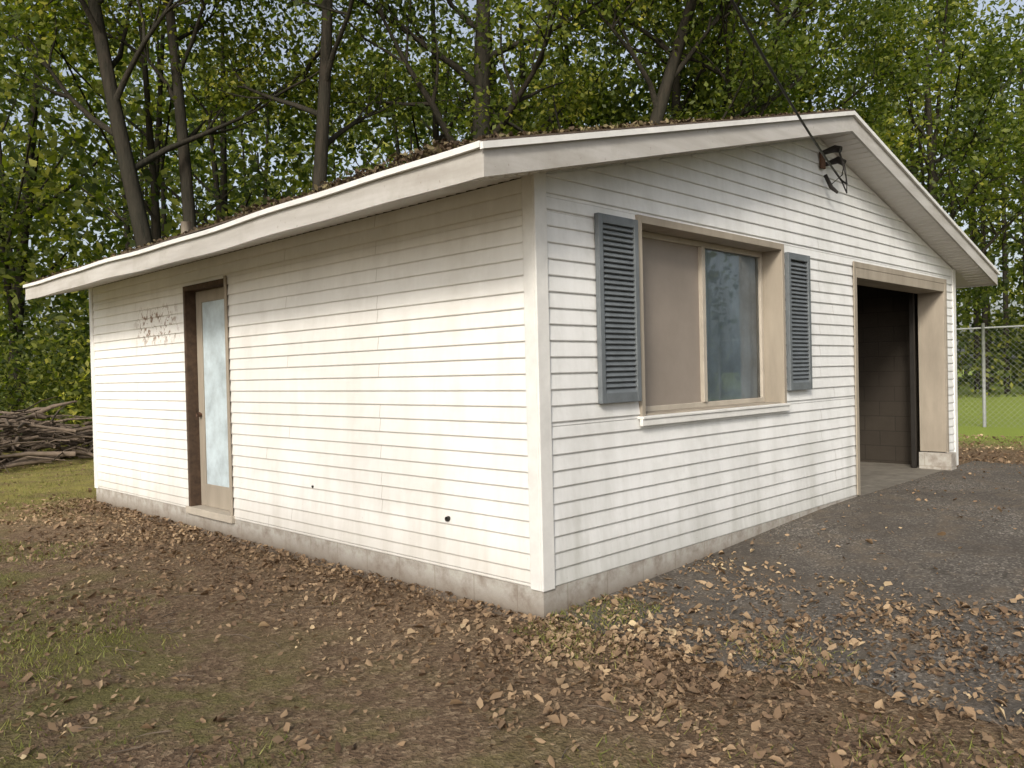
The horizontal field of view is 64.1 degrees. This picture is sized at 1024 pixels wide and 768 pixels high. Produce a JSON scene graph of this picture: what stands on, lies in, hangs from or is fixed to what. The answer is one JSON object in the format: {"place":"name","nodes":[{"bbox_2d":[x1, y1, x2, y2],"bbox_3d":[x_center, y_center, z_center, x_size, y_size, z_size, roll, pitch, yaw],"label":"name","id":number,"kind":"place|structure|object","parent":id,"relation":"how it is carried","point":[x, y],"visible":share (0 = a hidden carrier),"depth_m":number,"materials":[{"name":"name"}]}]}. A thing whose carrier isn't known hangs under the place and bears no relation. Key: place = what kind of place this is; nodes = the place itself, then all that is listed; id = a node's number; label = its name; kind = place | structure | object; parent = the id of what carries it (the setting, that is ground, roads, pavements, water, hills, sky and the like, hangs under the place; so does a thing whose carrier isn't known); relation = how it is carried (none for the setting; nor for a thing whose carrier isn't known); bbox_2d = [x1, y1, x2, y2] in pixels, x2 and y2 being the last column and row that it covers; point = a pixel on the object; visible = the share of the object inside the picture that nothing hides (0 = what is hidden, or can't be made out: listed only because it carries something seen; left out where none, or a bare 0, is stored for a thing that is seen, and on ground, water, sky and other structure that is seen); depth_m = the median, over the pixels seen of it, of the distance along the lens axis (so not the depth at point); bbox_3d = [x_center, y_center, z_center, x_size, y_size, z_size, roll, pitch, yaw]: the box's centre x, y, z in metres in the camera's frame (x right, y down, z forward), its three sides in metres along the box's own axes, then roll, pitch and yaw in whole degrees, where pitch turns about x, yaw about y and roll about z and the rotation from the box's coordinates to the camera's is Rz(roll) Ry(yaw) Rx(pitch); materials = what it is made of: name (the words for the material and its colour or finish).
{"place":"outdoors","nodes":[
{"label":"outdoors","id":0,"kind":"place"},
{"bbox_2d":[0,369,1023,767],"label":"ground","id":1,"kind":"structure","parent":0,"point":[382,689],"depth_m":3.95,"materials":[{"name":"soil"}]},
{"bbox_2d":[0,0,85,344],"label":"deciduous tree","id":2,"kind":"object","parent":1,"relation":"on","point":[31,27],"visible":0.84,"depth_m":19.39,"materials":[{"name":"green plant"}]},
{"bbox_2d":[0,303,92,453],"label":"understory","id":3,"kind":"object","parent":1,"relation":"on","point":[82,392],"visible":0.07,"depth_m":17.77,"materials":[{"name":"green plant"}]},
{"bbox_2d":[0,396,93,472],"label":"brush pile","id":4,"kind":"object","parent":1,"relation":"on","point":[51,434],"visible":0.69,"depth_m":15.19,"materials":[{"name":"brown wood"}]},
{"bbox_2d":[0,0,318,230],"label":"deciduous tree","id":5,"kind":"object","parent":1,"relation":"on","point":[176,94],"visible":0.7,"depth_m":17.47,"materials":[{"name":"green plant"}]},
{"bbox_2d":[0,0,420,246],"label":"deciduous tree","id":6,"kind":"object","parent":1,"relation":"on","point":[129,167],"visible":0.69,"depth_m":16.70,"materials":[{"name":"green plant"}]},
{"bbox_2d":[127,0,467,189],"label":"deciduous tree","id":7,"kind":"object","parent":1,"relation":"on","point":[326,52],"visible":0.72,"depth_m":17.61,"materials":[{"name":"green plant"}]},
{"bbox_2d":[97,181,515,580],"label":"side block wall","id":8,"kind":"structure","parent":1,"relation":"on","point":[331,226],"depth_m":6.22,"materials":[{"name":"white"}]},
{"bbox_2d":[183,278,233,512],"bbox_3d":[-2.945,0.129,8.133,0.940,2.260,0.200,-1,1,45],"label":"side door casing","id":9,"kind":"object","parent":8,"relation":"attached to","point":[191,387],"visible":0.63,"depth_m":8.39,"materials":[{"name":"brown wood"}]},
{"bbox_2d":[196,287,229,510],"bbox_3d":[-2.914,0.148,8.153,0.861,2.196,0.040,-1,1,45],"label":"side door frame","id":10,"kind":"object","parent":9,"relation":"attached to","point":[215,496],"visible":0.52,"depth_m":8.36,"materials":[{"name":"beige paint"}]},
{"bbox_2d":[202,299,228,486],"bbox_3d":[-2.909,0.093,8.141,0.640,1.850,0.008,-1,1,45],"label":"side door glass","id":11,"kind":"object","parent":10,"relation":"attached to","point":[215,392],"visible":0.64,"depth_m":8.19,"materials":[{"name":"white glass"}]},
{"bbox_2d":[223,275,232,515],"bbox_3d":[-2.680,0.118,7.734,0.042,2.280,0.016,-1,1,45],"label":"side door trim","id":12,"kind":"structure","parent":9,"relation":"attached to","point":[228,394],"depth_m":7.72,"materials":[{"name":"beige paint"}]},
{"bbox_2d":[186,505,234,523],"bbox_3d":[-2.924,1.284,8.142,1.000,0.070,0.220,-1,1,45],"label":"side door sill","id":13,"kind":"structure","parent":8,"relation":"attached to","point":[222,515],"depth_m":8.07,"materials":[{"name":"beige paint"}]},
{"bbox_2d":[92,178,530,586],"bbox_3d":[-2.564,0.021,7.644,7.480,2.510,0.016,-1,1,45],"label":"side siding","id":14,"kind":"object","parent":8,"relation":"attached to","point":[443,392],"visible":1,"depth_m":6.23,"materials":[{"name":"white wood"}]},
{"bbox_2d":[135,214,382,523],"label":"side siding joints","id":15,"kind":"object","parent":14,"relation":"attached to","point":[378,374],"visible":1,"depth_m":6.08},
{"bbox_2d":[96,488,544,622],"bbox_3d":[-2.526,1.417,7.660,7.662,0.278,0.012,-1,1,45],"label":"foundation side","id":16,"kind":"object","parent":1,"relation":"on","point":[515,598],"visible":0.64,"depth_m":6.27,"materials":[{"name":"grey concrete"}]},
{"bbox_2d":[89,172,958,591],"bbox_3d":[0.224,-0.093,10.465,7.698,2.550,7.968,-1,1,45],"label":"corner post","id":17,"kind":"object","parent":16,"relation":"on","point":[537,362],"visible":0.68,"depth_m":4.97,"materials":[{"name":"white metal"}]},
{"bbox_3d":[0.287,-1.837,10.338,7.964,1.279,9.330,-1,1,45],"label":"roof","id":18,"kind":"object","parent":17,"relation":"on","visible":0},
{"bbox_2d":[25,288,88,298],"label":"rake fascia","id":19,"kind":"structure","parent":18,"relation":"attached to","point":[60,293],"depth_m":10.09,"materials":[{"name":"white wood"}]},
{"bbox_2d":[26,149,486,299],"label":"eave fascia","id":20,"kind":"structure","parent":18,"relation":"attached to","point":[455,171],"depth_m":5.47,"materials":[{"name":"white wood"}]},
{"bbox_2d":[23,141,481,287],"bbox_3d":[-3.005,-1.188,7.002,8.004,0.055,0.026,-1,1,45],"label":"eave drip edge","id":21,"kind":"object","parent":20,"relation":"attached to","point":[461,150],"visible":1,"depth_m":5.43,"materials":[{"name":"white metal"}]},
{"bbox_2d":[28,109,945,283],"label":"shingles","id":22,"kind":"object","parent":18,"relation":"on","point":[535,135],"visible":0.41,"depth_m":5.63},
{"bbox_2d":[181,221,190,233],"bbox_3d":[-3.866,-1.682,9.723,0.120,0.480,0.117,-1,1,45],"label":"roof vent pipe","id":23,"kind":"object","parent":22,"relation":"on","point":[185,225],"visible":0.34,"depth_m":9.67,"materials":[{"name":"beige metal"}]},
{"bbox_2d":[26,108,849,283],"bbox_3d":[-1.350,-1.859,8.660,8.017,1.177,4.732,-1,1,45],"label":"roof leaf drift","id":24,"kind":"object","parent":22,"relation":"on","point":[444,144],"visible":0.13,"depth_m":5.08,"materials":[{"name":"brown plant"}]},
{"bbox_2d":[433,131,993,286],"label":"soffit","id":25,"kind":"structure","parent":18,"relation":"attached to","point":[961,281],"depth_m":8.92,"materials":[{"name":"white wood"}]},
{"bbox_2d":[48,133,991,295],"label":"soffit ribs","id":26,"kind":"object","parent":25,"relation":"attached to","point":[422,198],"visible":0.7,"depth_m":6.56,"materials":[{"name":"white wood"}]},
{"bbox_2d":[480,115,997,285],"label":"rake fascia","id":27,"kind":"structure","parent":18,"relation":"attached to","point":[513,159],"depth_m":5.59,"materials":[{"name":"white wood"}]},
{"bbox_2d":[480,111,999,274],"bbox_3d":[3.145,-1.912,7.511,0.024,1.182,9.430,-1,1,45],"label":"rake drip edge","id":28,"kind":"object","parent":27,"relation":"attached to","point":[577,136],"visible":1,"depth_m":5.76,"materials":[{"name":"white metal"}]},
{"bbox_2d":[956,284,994,288],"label":"eave fascia","id":29,"kind":"structure","parent":18,"relation":"attached to","point":[976,286],"depth_m":11.01,"materials":[{"name":"white wood"}]},
{"bbox_2d":[285,0,713,141],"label":"deciduous tree","id":30,"kind":"object","parent":1,"relation":"on","point":[480,81],"visible":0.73,"depth_m":17.82,"materials":[{"name":"green plant"}]},
{"bbox_2d":[0,0,1023,418],"bbox_3d":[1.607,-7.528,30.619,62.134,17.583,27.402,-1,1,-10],"label":"woodland","id":31,"kind":"object","parent":1,"relation":"on","point":[156,176],"visible":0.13,"depth_m":25.13,"materials":[{"name":"green plant"}]},
{"bbox_2d":[0,434,1023,767],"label":"leaf litter","id":32,"kind":"object","parent":1,"relation":"on","point":[634,646],"visible":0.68,"depth_m":4.37,"materials":[{"name":"brown plant"}]},
{"bbox_2d":[0,512,1023,767],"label":"fallen twigs","id":33,"kind":"object","parent":1,"relation":"on","point":[414,624],"visible":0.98,"depth_m":4.18,"materials":[{"name":"brown wood"}]},
{"bbox_2d":[330,0,839,139],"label":"deciduous tree","id":34,"kind":"object","parent":1,"relation":"on","point":[673,70],"visible":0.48,"depth_m":18.20,"materials":[{"name":"green plant"}]},
{"bbox_2d":[455,0,932,144],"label":"deciduous tree","id":35,"kind":"object","parent":1,"relation":"on","point":[800,15],"visible":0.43,"depth_m":18.72,"materials":[{"name":"green plant"}]},
{"bbox_2d":[545,495,857,618],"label":"foundation gable","id":36,"kind":"structure","parent":1,"relation":"on","point":[559,598],"depth_m":5.68,"materials":[{"name":"grey concrete"}]},
{"bbox_2d":[546,137,954,585],"bbox_3d":[2.938,-0.596,7.764,0.016,3.482,7.750,-1,1,45],"label":"gable siding","id":37,"kind":"object","parent":36,"relation":"on","point":[628,489],"visible":0.9,"depth_m":6.34,"materials":[{"name":"white wood"}]},
{"bbox_2d":[819,152,825,169],"bbox_3d":[2.936,-2.115,7.738,0.029,0.160,0.080,-1,1,45],"label":"service bracket","id":38,"kind":"object","parent":37,"relation":"attached to","point":[822,160],"visible":0.68,"depth_m":7.72,"materials":[{"name":"brown metal"}]},
{"bbox_2d":[819,145,845,193],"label":"service insulators","id":39,"kind":"object","parent":38,"relation":"attached to","point":[836,149],"visible":0.94,"depth_m":7.71,"materials":[{"name":"black ceramic"}]},
{"bbox_2d":[500,0,954,151],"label":"deciduous tree","id":40,"kind":"object","parent":1,"relation":"on","point":[677,89],"visible":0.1,"depth_m":21.91,"materials":[{"name":"green plant"}]},
{"bbox_2d":[621,0,979,168],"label":"deciduous tree","id":41,"kind":"object","parent":1,"relation":"on","point":[859,72],"visible":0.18,"depth_m":22.62,"materials":[{"name":"green plant"}]},
{"bbox_2d":[857,285,921,464],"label":"side wall","id":42,"kind":"structure","parent":1,"relation":"on","point":[884,377],"depth_m":11.01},
{"bbox_2d":[860,462,924,486],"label":"floor slab","id":43,"kind":"structure","parent":1,"relation":"on","point":[872,473],"depth_m":10.20,"materials":[{"name":"concrete"}]},
{"bbox_2d":[809,0,1023,320],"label":"deciduous tree","id":44,"kind":"object","parent":1,"relation":"on","point":[1001,128],"visible":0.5,"depth_m":25.32,"materials":[{"name":"green plant"}]},
{"bbox_2d":[956,323,1023,427],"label":"chain link fence","id":45,"kind":"object","parent":1,"relation":"on","point":[983,368],"visible":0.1,"depth_m":16.93,"materials":[{"name":"metal"}]},
{"bbox_3d":[-5.567,-2.634,-6.353,2.000,9.300,0.320,-1,1,45],"label":"utility pole","id":46,"kind":"object","parent":1,"relation":"on","visible":0},
{"bbox_2d":[730,0,847,192],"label":"service drop cable","id":47,"kind":"object","parent":46,"relation":"attached to","point":[776,78],"visible":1,"depth_m":5.75,"materials":[{"name":"black rubber"}]},
{"bbox_2d":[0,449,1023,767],"bbox_3d":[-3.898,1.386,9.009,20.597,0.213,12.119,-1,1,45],"label":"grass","id":48,"kind":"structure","parent":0,"point":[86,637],"depth_m":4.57,"materials":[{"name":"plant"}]},
{"bbox_2d":[0,0,1023,389],"label":"sky","id":49,"kind":"structure","parent":0,"point":[471,3],"materials":[{"name":"white"}]},
{"bbox_2d":[546,138,947,264],"bbox_3d":[2.867,-1.855,7.788,0.099,0.962,7.920,-1,1,45],"label":"gable triangle","id":50,"kind":"object","parent":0,"point":[616,164],"visible":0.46,"depth_m":6.06,"materials":[{"name":"white wood"}]},
{"bbox_2d":[554,461,1023,726],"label":"asphalt driveway","id":51,"kind":"structure","parent":0,"point":[988,556],"depth_m":5.47,"materials":[{"name":"grey asphalt"}]},
{"bbox_2d":[919,451,956,469],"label":"jamb base block","id":52,"kind":"structure","parent":51,"relation":"on","point":[937,460],"depth_m":10.28,"materials":[{"name":"beige concrete"}]},
{"bbox_2d":[858,469,942,496],"bbox_3d":[4.417,1.238,9.380,0.220,0.263,2.760,-1,1,45],"label":"garage threshold","id":53,"kind":"object","parent":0,"point":[891,482],"visible":0.29,"depth_m":9.36,"materials":[{"name":"grey concrete"}]},
{"bbox_2d":[909,293,916,467],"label":"garage track","id":54,"kind":"structure","parent":0,"point":[913,379],"depth_m":10.41,"materials":[{"name":"black metal"}]},
{"bbox_3d":[2.875,0.026,7.848,0.199,2.800,7.920,-1,1,45],"label":"gable","id":55,"kind":"object","parent":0,"visible":0},
{"bbox_2d":[594,212,641,403],"bbox_3d":[0.713,-0.496,5.467,0.037,1.240,0.435,-1,1,45],"label":"shutter frame","id":56,"kind":"object","parent":55,"relation":"attached to","point":[600,220],"visible":1,"depth_m":5.34,"materials":[{"name":"paint"}]},
{"bbox_2d":[603,224,636,392],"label":"shutter louvres","id":57,"kind":"object","parent":56,"relation":"attached to","point":[619,306],"visible":0.96,"depth_m":5.47,"materials":[{"name":"paint"}]},
{"bbox_2d":[635,214,786,415],"bbox_3d":[1.571,-0.492,6.488,0.204,1.413,2.160,-1,1,45],"label":"window casing","id":58,"kind":"object","parent":55,"relation":"attached to","point":[773,270],"depth_m":7.16,"materials":[{"name":"beige wood"}]},
{"bbox_2d":[642,231,764,411],"bbox_3d":[1.501,-0.478,6.558,0.065,1.326,2.066,-1,1,45],"label":"window sash","id":59,"kind":"object","parent":58,"relation":"in","point":[702,247],"depth_m":6.57,"materials":[{"name":"beige wood"}]},
{"bbox_2d":[642,237,700,405],"bbox_3d":[1.147,-0.463,6.212,0.012,1.243,1.000,-1,1,45],"label":"window board","id":60,"kind":"object","parent":59,"relation":"in","point":[671,320],"depth_m":6.28,"materials":[{"name":"beige wood"}]},
{"bbox_2d":[705,249,757,400],"bbox_3d":[1.847,-0.495,6.962,0.016,1.393,1.000,-1,1,45],"label":"window plastic sheet","id":61,"kind":"object","parent":59,"relation":"in","point":[731,323],"depth_m":6.99,"materials":[{"name":"clear plastic"}]},
{"bbox_2d":[637,403,790,425],"bbox_3d":[1.658,0.230,6.429,0.060,0.068,2.200,-1,1,45],"label":"window sill","id":62,"kind":"structure","parent":58,"relation":"attached to","point":[659,419],"depth_m":6.25,"materials":[{"name":"white wood"}]},
{"bbox_2d":[785,252,812,390],"bbox_3d":[2.578,-0.556,7.354,0.037,1.220,0.430,-1,1,45],"label":"shutter frame","id":63,"kind":"object","parent":55,"relation":"attached to","point":[805,259],"visible":1,"depth_m":7.22,"materials":[{"name":"paint"}]},
{"bbox_2d":[791,261,809,382],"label":"shutter louvres","id":64,"kind":"object","parent":63,"relation":"attached to","point":[799,294],"visible":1,"depth_m":7.36,"materials":[{"name":"paint"}]},
{"bbox_2d":[853,261,948,495],"bbox_3d":[4.366,-0.083,9.388,0.316,2.385,2.870,-1,1,45],"label":"garage door casing","id":65,"kind":"object","parent":55,"relation":"attached to","point":[930,292],"visible":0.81,"depth_m":10.27,"materials":[{"name":"beige wood"}]}
]}

